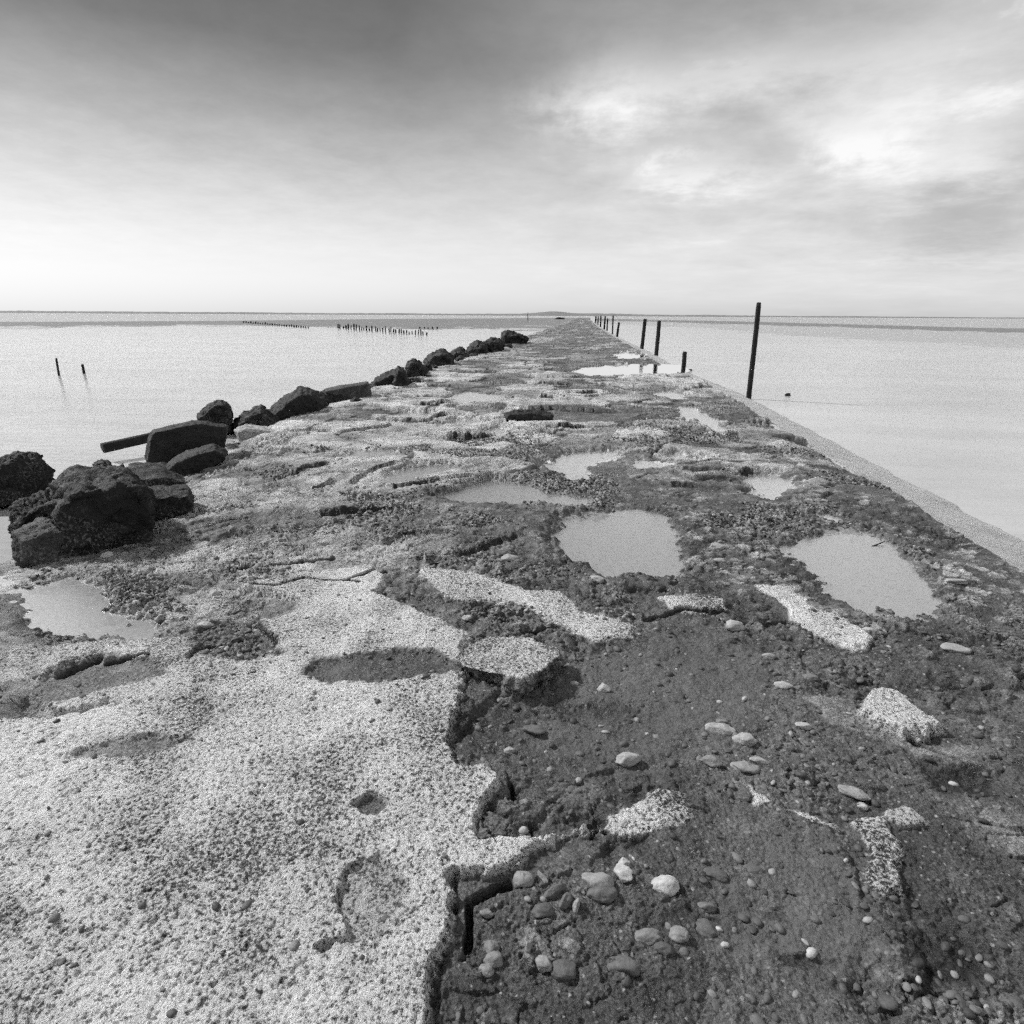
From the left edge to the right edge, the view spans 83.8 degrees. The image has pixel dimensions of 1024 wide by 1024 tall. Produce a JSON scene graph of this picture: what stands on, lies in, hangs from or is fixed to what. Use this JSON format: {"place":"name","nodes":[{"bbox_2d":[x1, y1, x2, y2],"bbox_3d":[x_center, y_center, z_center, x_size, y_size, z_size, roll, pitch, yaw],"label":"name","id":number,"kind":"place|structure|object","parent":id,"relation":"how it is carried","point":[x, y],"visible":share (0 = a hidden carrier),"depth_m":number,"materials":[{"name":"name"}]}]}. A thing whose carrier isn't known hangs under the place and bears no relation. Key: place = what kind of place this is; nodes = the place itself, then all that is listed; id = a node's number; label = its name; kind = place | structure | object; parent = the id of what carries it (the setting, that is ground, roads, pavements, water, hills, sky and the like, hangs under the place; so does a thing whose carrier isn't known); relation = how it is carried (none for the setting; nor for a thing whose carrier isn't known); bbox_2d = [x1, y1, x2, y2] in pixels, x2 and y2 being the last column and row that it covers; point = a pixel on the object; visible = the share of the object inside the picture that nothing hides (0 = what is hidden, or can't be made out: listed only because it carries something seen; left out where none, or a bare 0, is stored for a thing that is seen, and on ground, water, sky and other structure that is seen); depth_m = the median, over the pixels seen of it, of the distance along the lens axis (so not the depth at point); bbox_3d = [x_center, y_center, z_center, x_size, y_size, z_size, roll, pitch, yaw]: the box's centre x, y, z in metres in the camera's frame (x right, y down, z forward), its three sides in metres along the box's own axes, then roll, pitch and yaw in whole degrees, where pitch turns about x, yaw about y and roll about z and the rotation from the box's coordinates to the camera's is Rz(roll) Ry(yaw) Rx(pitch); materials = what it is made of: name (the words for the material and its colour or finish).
{"place":"outdoors","nodes":[
{"label":"outdoors","id":0,"kind":"place"},
{"bbox_2d":[144,420,228,462],"bbox_3d":[-3.546,-0.721,6.259,0.851,0.544,0.289,-11,22,-29],"label":"stone slab","id":1,"kind":"object","parent":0,"point":[167,444],"depth_m":6.10,"materials":[{"name":"stone"}]},
{"bbox_2d":[100,433,148,452],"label":"timber beam","id":2,"kind":"structure","parent":1,"relation":"on","point":[119,444],"depth_m":6.92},
{"bbox_2d":[0,318,589,330],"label":"mudflat","id":3,"kind":"structure","parent":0,"point":[487,323],"depth_m":103.94,"materials":[{"name":"soil"}]},
{"bbox_2d":[0,318,1023,1023],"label":"jetty path","id":4,"kind":"structure","parent":0,"point":[194,772],"depth_m":2.03,"materials":[{"name":"concrete"}]},
{"bbox_2d":[11,517,66,567],"bbox_3d":[-3.015,0.228,3.738,0.400,0.370,0.387,-16,25,-40],"label":"boulder","id":5,"kind":"object","parent":4,"relation":"on","point":[38,541],"visible":0.54,"depth_m":3.58,"materials":[{"name":"stone"}]},
{"bbox_2d":[7,490,48,538],"bbox_3d":[-3.441,0.066,4.237,0.607,0.456,0.465,17,25,40],"label":"boulder","id":6,"kind":"object","parent":5,"relation":"on","point":[25,510],"visible":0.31,"depth_m":4.00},
{"bbox_2d":[0,570,160,639],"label":"puddle","id":7,"kind":"object","parent":4,"relation":"on","point":[71,606],"visible":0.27,"depth_m":3.00,"materials":[{"name":"liquid"}]},
{"bbox_2d":[100,551,113,558],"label":"stone","id":8,"kind":"object","parent":4,"relation":"on","point":[107,554],"visible":0.93,"depth_m":3.62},
{"bbox_2d":[147,484,194,521],"bbox_3d":[-2.724,-0.047,4.538,0.373,0.324,0.430,-11,22,-30],"label":"boulder","id":9,"kind":"object","parent":4,"relation":"on","point":[172,501],"visible":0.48,"depth_m":4.40,"materials":[{"name":"stone"}]},
{"bbox_2d":[127,462,188,486],"bbox_3d":[-3.434,-0.284,5.626,0.606,0.378,0.743,-11,22,-30],"label":"stone slab","id":10,"kind":"object","parent":9,"relation":"on","point":[152,474],"depth_m":5.40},
{"bbox_2d":[166,443,227,473],"bbox_3d":[-3.291,-0.482,5.879,0.699,0.393,0.392,-11,22,-29],"label":"stone slab","id":11,"kind":"object","parent":10,"relation":"on","point":[195,460],"depth_m":5.76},
{"bbox_2d":[197,621,213,628],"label":"stone","id":12,"kind":"object","parent":4,"relation":"on","point":[205,624],"visible":0.98,"depth_m":2.78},
{"bbox_2d":[209,590,220,595],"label":"stone","id":13,"kind":"object","parent":4,"relation":"on","point":[214,593],"visible":0.89,"depth_m":3.12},
{"bbox_2d":[234,424,273,440],"bbox_3d":[-3.450,-1.079,7.717,0.548,0.201,0.383,-8,21,-23],"label":"stone slab","id":14,"kind":"object","parent":4,"relation":"on","point":[245,432],"depth_m":7.55,"materials":[{"name":"stone"}]},
{"bbox_2d":[268,386,326,420],"bbox_3d":[-3.558,-1.768,9.472,0.931,0.615,0.915,-7,20,-20],"label":"boulder","id":15,"kind":"object","parent":4,"relation":"on","point":[298,400],"visible":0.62,"depth_m":9.14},
{"bbox_2d":[324,381,371,400],"bbox_3d":[-3.102,-2.241,10.829,0.879,0.444,0.533,-5,20,-14],"label":"stone slab","id":16,"kind":"object","parent":4,"relation":"on","point":[351,391],"depth_m":10.61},
{"bbox_2d":[335,449,403,457],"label":"puddle","id":17,"kind":"object","parent":4,"relation":"on","point":[362,452],"visible":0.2,"depth_m":6.47,"materials":[{"name":"liquid"}]},
{"bbox_2d":[391,412,433,416],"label":"puddle","id":18,"kind":"object","parent":4,"relation":"on","point":[412,414],"visible":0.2,"depth_m":9.02,"materials":[{"name":"liquid"}]},
{"bbox_2d":[376,464,453,482],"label":"puddle","id":19,"kind":"object","parent":4,"relation":"on","point":[409,474],"visible":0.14,"depth_m":5.69,"materials":[{"name":"liquid"}]},
{"bbox_2d":[404,358,428,377],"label":"boulder","id":20,"kind":"object","parent":4,"relation":"on","point":[413,367],"visible":0.55,"depth_m":14.41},
{"bbox_2d":[423,350,454,365],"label":"boulder","id":21,"kind":"object","parent":4,"relation":"on","point":[440,357],"visible":0.54,"depth_m":17.71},
{"bbox_2d":[439,419,480,424],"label":"puddle","id":22,"kind":"object","parent":4,"relation":"on","point":[469,421],"visible":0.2,"depth_m":8.45,"materials":[{"name":"liquid"}]},
{"bbox_2d":[450,347,469,358],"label":"boulder","id":23,"kind":"object","parent":4,"relation":"on","point":[457,352],"visible":0.45,"depth_m":20.39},
{"bbox_2d":[462,615,472,620],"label":"stone","id":24,"kind":"object","parent":4,"relation":"on","point":[466,617],"visible":1,"depth_m":2.88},
{"bbox_2d":[447,391,507,401],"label":"puddle","id":25,"kind":"object","parent":4,"relation":"on","point":[467,396],"visible":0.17,"depth_m":10.94,"materials":[{"name":"liquid"}]},
{"bbox_2d":[466,340,488,353],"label":"boulder","id":26,"kind":"object","parent":4,"relation":"on","point":[478,346],"visible":0.65,"depth_m":22.49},
{"bbox_2d":[449,427,509,439],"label":"puddle","id":27,"kind":"object","parent":4,"relation":"on","point":[499,431],"visible":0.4,"depth_m":7.73,"materials":[{"name":"liquid"}]},
{"bbox_2d":[478,964,493,977],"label":"stone","id":28,"kind":"object","parent":4,"relation":"on","point":[487,970],"visible":1,"depth_m":1.33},
{"bbox_2d":[480,908,493,918],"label":"stone","id":29,"kind":"object","parent":4,"relation":"on","point":[487,913],"visible":1,"depth_m":1.47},
{"bbox_2d":[484,940,499,953],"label":"stone","id":30,"kind":"object","parent":4,"relation":"on","point":[490,945],"visible":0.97,"depth_m":1.38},
{"bbox_2d":[483,950,502,968],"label":"stone","id":31,"kind":"object","parent":4,"relation":"on","point":[493,959],"visible":0.97,"depth_m":1.36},
{"bbox_2d":[483,337,504,351],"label":"boulder","id":32,"kind":"object","parent":4,"relation":"on","point":[495,344],"visible":0.57,"depth_m":23.87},
{"bbox_2d":[501,554,519,561],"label":"stone","id":33,"kind":"object","parent":4,"relation":"on","point":[508,557],"visible":0.69,"depth_m":3.57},
{"bbox_2d":[504,746,516,754],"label":"stone","id":34,"kind":"object","parent":4,"relation":"on","point":[508,750],"visible":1,"depth_m":2.03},
{"bbox_2d":[458,636,562,697],"bbox_3d":[-0.007,0.705,2.495,0.401,0.221,0.349,11,22,28],"label":"concrete chunk","id":35,"kind":"object","parent":4,"relation":"on","point":[516,666],"visible":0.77,"depth_m":2.42,"materials":[{"name":"concrete"}]},
{"bbox_2d":[0,418,1023,1023],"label":"pebbles","id":36,"kind":"object","parent":4,"relation":"on","point":[954,996],"visible":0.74,"depth_m":2.48,"materials":[{"name":"stone"}]},
{"bbox_2d":[500,330,528,343],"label":"boulder","id":37,"kind":"object","parent":4,"relation":"on","point":[509,336],"visible":0.62,"depth_m":30.85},
{"bbox_2d":[513,871,533,887],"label":"stone","id":38,"kind":"object","parent":4,"relation":"on","point":[522,879],"visible":0.98,"depth_m":1.54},
{"bbox_2d":[504,409,553,421],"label":"flat stone","id":39,"kind":"object","parent":4,"relation":"on","point":[527,415],"visible":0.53,"depth_m":8.17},
{"bbox_2d":[526,940,531,952],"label":"stone","id":40,"kind":"object","parent":4,"relation":"on","point":[528,945],"visible":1,"depth_m":1.37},
{"bbox_2d":[437,480,625,515],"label":"puddle","id":41,"kind":"object","parent":4,"relation":"on","point":[492,491],"visible":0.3,"depth_m":5.00,"materials":[{"name":"liquid"}]},
{"bbox_2d":[522,724,545,734],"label":"stone","id":42,"kind":"object","parent":4,"relation":"on","point":[533,729],"visible":1,"depth_m":2.13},
{"bbox_2d":[537,870,547,883],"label":"stone","id":43,"kind":"object","parent":4,"relation":"on","point":[542,877],"visible":1,"depth_m":1.55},
{"bbox_2d":[531,902,554,918],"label":"stone","id":44,"kind":"object","parent":4,"relation":"on","point":[542,910],"visible":1,"depth_m":1.45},
{"bbox_2d":[535,955,551,972],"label":"stone","id":45,"kind":"object","parent":4,"relation":"on","point":[543,963],"visible":1,"depth_m":1.33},
{"bbox_2d":[543,883,565,899],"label":"stone","id":46,"kind":"object","parent":4,"relation":"on","point":[554,891],"visible":1,"depth_m":1.51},
{"bbox_2d":[550,959,575,980],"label":"stone","id":47,"kind":"object","parent":4,"relation":"on","point":[564,969],"visible":1,"depth_m":1.32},
{"bbox_2d":[558,892,571,909],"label":"stone","id":48,"kind":"object","parent":4,"relation":"on","point":[565,901],"visible":1,"depth_m":1.48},
{"bbox_2d":[572,898,579,913],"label":"stone","id":49,"kind":"object","parent":4,"relation":"on","point":[575,905],"visible":1,"depth_m":1.47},
{"bbox_2d":[542,450,619,479],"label":"puddle","id":50,"kind":"object","parent":4,"relation":"on","point":[573,466],"visible":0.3,"depth_m":6.15,"materials":[{"name":"liquid"}]},
{"bbox_2d":[591,575,603,583],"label":"stone","id":51,"kind":"object","parent":4,"relation":"on","point":[599,579],"visible":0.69,"depth_m":3.31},
{"bbox_2d":[581,872,613,887],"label":"stone","id":52,"kind":"object","parent":4,"relation":"on","point":[591,879],"visible":0.87,"depth_m":1.54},
{"bbox_2d":[586,886,617,902],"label":"stone","id":53,"kind":"object","parent":4,"relation":"on","point":[600,894],"visible":1,"depth_m":1.50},
{"bbox_2d":[597,682,610,692],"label":"stone","id":54,"kind":"object","parent":4,"relation":"on","point":[603,687],"visible":0.94,"depth_m":2.39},
{"bbox_2d":[613,863,632,882],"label":"stone","id":55,"kind":"object","parent":4,"relation":"on","point":[623,872],"visible":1,"depth_m":1.56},
{"bbox_2d":[607,955,640,976],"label":"stone","id":56,"kind":"object","parent":4,"relation":"on","point":[628,965],"visible":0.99,"depth_m":1.34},
{"bbox_2d":[618,857,629,865],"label":"stone","id":57,"kind":"object","parent":4,"relation":"on","point":[623,860],"visible":0.55,"depth_m":1.61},
{"bbox_2d":[551,509,703,595],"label":"puddle","id":58,"kind":"object","parent":4,"relation":"on","point":[634,540],"visible":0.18,"depth_m":3.97,"materials":[{"name":"liquid"}]},
{"bbox_2d":[615,752,640,766],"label":"stone","id":59,"kind":"object","parent":4,"relation":"on","point":[626,759],"visible":1,"depth_m":2.00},
{"bbox_2d":[571,363,689,375],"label":"puddle","id":60,"kind":"object","parent":4,"relation":"on","point":[611,370],"visible":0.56,"depth_m":16.80,"materials":[{"name":"liquid"}]},
{"bbox_2d":[614,351,647,358],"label":"puddle","id":61,"kind":"object","parent":4,"relation":"on","point":[625,355],"visible":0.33,"depth_m":22.80,"materials":[{"name":"liquid"}]},
{"bbox_2d":[629,459,663,468],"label":"puddle","id":62,"kind":"object","parent":4,"relation":"on","point":[641,464],"visible":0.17,"depth_m":6.05,"materials":[{"name":"liquid"}]},
{"bbox_2d":[635,928,663,945],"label":"stone","id":63,"kind":"object","parent":4,"relation":"on","point":[650,936],"visible":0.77,"depth_m":1.41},
{"bbox_2d":[653,941,673,955],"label":"stone","id":64,"kind":"object","parent":4,"relation":"on","point":[664,948],"visible":1,"depth_m":1.38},
{"bbox_2d":[651,875,679,896],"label":"stone","id":65,"kind":"object","parent":4,"relation":"on","point":[668,885],"visible":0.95,"depth_m":1.53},
{"bbox_2d":[653,391,688,399],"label":"puddle","id":66,"kind":"object","parent":4,"relation":"on","point":[671,395],"visible":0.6,"depth_m":11.35,"materials":[{"name":"liquid"}]},
{"bbox_2d":[669,925,689,942],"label":"stone","id":67,"kind":"object","parent":4,"relation":"on","point":[678,934],"visible":1,"depth_m":1.42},
{"bbox_2d":[665,454,699,459],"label":"puddle","id":68,"kind":"object","parent":4,"relation":"on","point":[678,456],"visible":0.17,"depth_m":6.39,"materials":[{"name":"liquid"}]},
{"bbox_2d":[675,406,724,431],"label":"puddle","id":69,"kind":"object","parent":4,"relation":"on","point":[687,412],"visible":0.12,"depth_m":8.91,"materials":[{"name":"liquid"}]},
{"bbox_2d":[695,918,718,937],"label":"stone","id":70,"kind":"object","parent":4,"relation":"on","point":[705,927],"visible":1,"depth_m":1.46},
{"bbox_2d":[697,902,716,912],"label":"stone","id":71,"kind":"object","parent":4,"relation":"on","point":[712,907],"visible":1,"depth_m":1.50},
{"bbox_2d":[699,755,722,767],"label":"stone","id":72,"kind":"object","parent":4,"relation":"on","point":[713,761],"visible":1,"depth_m":1.98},
{"bbox_2d":[703,867,727,882],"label":"stone","id":73,"kind":"object","parent":4,"relation":"on","point":[716,874],"visible":1,"depth_m":1.58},
{"bbox_2d":[710,542,724,549],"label":"stone","id":74,"kind":"object","parent":4,"relation":"on","point":[719,546],"visible":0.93,"depth_m":3.80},
{"bbox_2d":[705,722,735,735],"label":"stone","id":75,"kind":"object","parent":4,"relation":"on","point":[721,728],"visible":0.98,"depth_m":2.15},
{"bbox_2d":[716,719,728,723],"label":"stone","id":76,"kind":"object","parent":4,"relation":"on","point":[722,721],"visible":0.6,"depth_m":2.21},
{"bbox_2d":[726,619,744,630],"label":"stone","id":77,"kind":"object","parent":4,"relation":"on","point":[732,625],"visible":1,"depth_m":2.84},
{"bbox_2d":[732,732,756,746],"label":"stone","id":78,"kind":"object","parent":4,"relation":"on","point":[746,739],"visible":0.92,"depth_m":2.09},
{"bbox_2d":[730,760,759,773],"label":"stone","id":79,"kind":"object","parent":4,"relation":"on","point":[745,766],"visible":1,"depth_m":1.96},
{"bbox_2d":[743,863,762,873],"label":"stone","id":80,"kind":"object","parent":4,"relation":"on","point":[752,868],"visible":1,"depth_m":1.61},
{"bbox_2d":[749,756,770,764],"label":"stone","id":81,"kind":"object","parent":4,"relation":"on","point":[758,760],"visible":0.99,"depth_m":1.99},
{"bbox_2d":[762,653,775,659],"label":"stone","id":82,"kind":"object","parent":4,"relation":"on","point":[769,656],"visible":0.99,"depth_m":2.61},
{"bbox_2d":[742,474,798,499],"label":"puddle","id":83,"kind":"object","parent":4,"relation":"on","point":[771,487],"visible":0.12,"depth_m":5.36,"materials":[{"name":"liquid"}]},
{"bbox_2d":[773,681,792,689],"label":"stone","id":84,"kind":"object","parent":4,"relation":"on","point":[783,685],"visible":1,"depth_m":2.39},
{"bbox_2d":[795,722,811,730],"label":"stone","id":85,"kind":"object","parent":4,"relation":"on","point":[804,726],"visible":1,"depth_m":2.15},
{"bbox_2d":[802,673,818,681],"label":"stone","id":86,"kind":"object","parent":4,"relation":"on","point":[809,676],"visible":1,"depth_m":2.44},
{"bbox_2d":[812,509,845,525],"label":"puddle","id":87,"kind":"object","parent":4,"relation":"on","point":[831,517],"visible":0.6,"depth_m":4.48,"materials":[{"name":"liquid"}]},
{"bbox_2d":[837,784,870,800],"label":"stone","id":88,"kind":"object","parent":4,"relation":"on","point":[855,792],"visible":1,"depth_m":1.85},
{"bbox_2d":[857,802,868,810],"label":"stone","id":89,"kind":"object","parent":4,"relation":"on","point":[863,806],"visible":1,"depth_m":1.82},
{"bbox_2d":[779,518,949,621],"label":"puddle","id":90,"kind":"object","parent":4,"relation":"on","point":[862,573],"visible":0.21,"depth_m":3.53,"materials":[{"name":"liquid"}]},
{"bbox_2d":[944,578,967,583],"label":"stone","id":91,"kind":"object","parent":4,"relation":"on","point":[956,581],"visible":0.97,"depth_m":3.35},
{"bbox_2d":[940,642,971,653],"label":"stone","id":92,"kind":"object","parent":4,"relation":"on","point":[950,647],"visible":1,"depth_m":2.65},
{"bbox_2d":[0,313,1023,562],"bbox_3d":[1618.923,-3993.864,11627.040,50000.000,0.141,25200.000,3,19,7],"label":"sea","id":93,"kind":"structure","parent":0,"point":[944,421],"depth_m":15.06,"materials":[{"name":"liquid"}]},
{"bbox_2d":[0,451,55,507],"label":"boulder","id":94,"kind":"object","parent":93,"relation":"in","point":[25,474],"visible":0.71,"depth_m":5.16,"materials":[{"name":"stone"}]},
{"bbox_2d":[42,463,156,557],"bbox_3d":[-2.876,0.019,4.041,0.648,0.693,0.870,-14,24,-36],"label":"boulder","id":95,"kind":"object","parent":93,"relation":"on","point":[91,510],"visible":0.88,"depth_m":3.75,"materials":[{"name":"stone"}]},
{"bbox_2d":[92,459,112,466],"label":"rubble stone","id":96,"kind":"object","parent":95,"relation":"on","point":[102,463],"visible":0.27,"depth_m":6.03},
{"bbox_2d":[196,400,233,433],"bbox_3d":[-4.388,-1.401,8.447,0.492,0.496,0.599,-10,21,-27],"label":"boulder","id":97,"kind":"object","parent":93,"relation":"on","point":[219,411],"visible":0.7,"depth_m":8.24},
{"bbox_2d":[227,442,239,448],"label":"rubble stone","id":98,"kind":"object","parent":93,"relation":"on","point":[233,446],"visible":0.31,"depth_m":6.89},
{"bbox_2d":[232,404,279,432],"bbox_3d":[-3.826,-1.379,8.512,0.676,0.444,0.678,-8,21,-22],"label":"boulder","id":99,"kind":"object","parent":93,"relation":"on","point":[254,415],"visible":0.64,"depth_m":8.31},
{"bbox_2d":[257,419,271,426],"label":"rubble stone","id":100,"kind":"object","parent":99,"relation":"on","point":[266,422],"visible":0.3,"depth_m":8.24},
{"bbox_2d":[322,390,342,403],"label":"boulder","id":101,"kind":"object","parent":93,"relation":"on","point":[331,398],"visible":0.3,"depth_m":10.53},
{"bbox_2d":[369,367,404,387],"bbox_3d":[-2.752,-2.932,12.782,0.928,0.604,1.026,-4,19,-11],"label":"boulder","id":102,"kind":"object","parent":93,"relation":"on","point":[386,378],"visible":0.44,"depth_m":12.35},
{"bbox_2d":[392,366,410,385],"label":"boulder","id":103,"kind":"object","parent":93,"relation":"on","point":[401,377],"visible":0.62,"depth_m":12.03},
{"bbox_2d":[640,319,646,348],"bbox_3d":[7.030,-9.396,30.653,0.267,1.866,0.212,3,19,7],"label":"post","id":104,"kind":"object","parent":93,"relation":"in","point":[643,334],"visible":0.77,"depth_m":30.53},
{"bbox_2d":[654,320,660,355],"bbox_3d":[6.437,-7.534,25.307,0.198,1.813,0.187,3,19,7],"label":"post","id":105,"kind":"object","parent":93,"relation":"in","point":[657,341],"visible":0.83,"depth_m":25.20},
{"bbox_2d":[682,351,691,371],"bbox_3d":[5.639,-4.682,18.463,0.300,0.953,0.665,3,19,7],"label":"post stub","id":106,"kind":"object","parent":93,"relation":"in","point":[684,356],"visible":0.45,"depth_m":18.58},
{"bbox_2d":[746,302,760,398],"bbox_3d":[5.094,-3.202,12.068,0.169,2.311,0.118,12,22,30],"label":"post","id":107,"kind":"object","parent":93,"relation":"in","point":[753,351],"visible":0.85,"depth_m":11.97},
{"bbox_2d":[0,310,1023,318],"bbox_3d":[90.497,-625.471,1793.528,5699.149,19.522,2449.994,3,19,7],"label":"shore","id":108,"kind":"structure","parent":0,"point":[552,313],"depth_m":2272.60,"materials":[{"name":"sand"}]},
{"bbox_2d":[0,0,1023,317],"label":"sky","id":109,"kind":"structure","parent":0,"point":[646,157],"materials":[{"name":"grey"}]},
{"bbox_2d":[596,317,1023,347],"bbox_3d":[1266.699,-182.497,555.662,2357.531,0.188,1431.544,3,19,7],"label":"wet sandbank","id":110,"kind":"structure","parent":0,"point":[1005,340],"depth_m":90.38,"materials":[{"name":"sand"}]},
{"bbox_2d":[596,319,1023,332],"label":"mudflat","id":111,"kind":"structure","parent":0,"point":[997,330],"depth_m":105.49,"materials":[{"name":"soil"}]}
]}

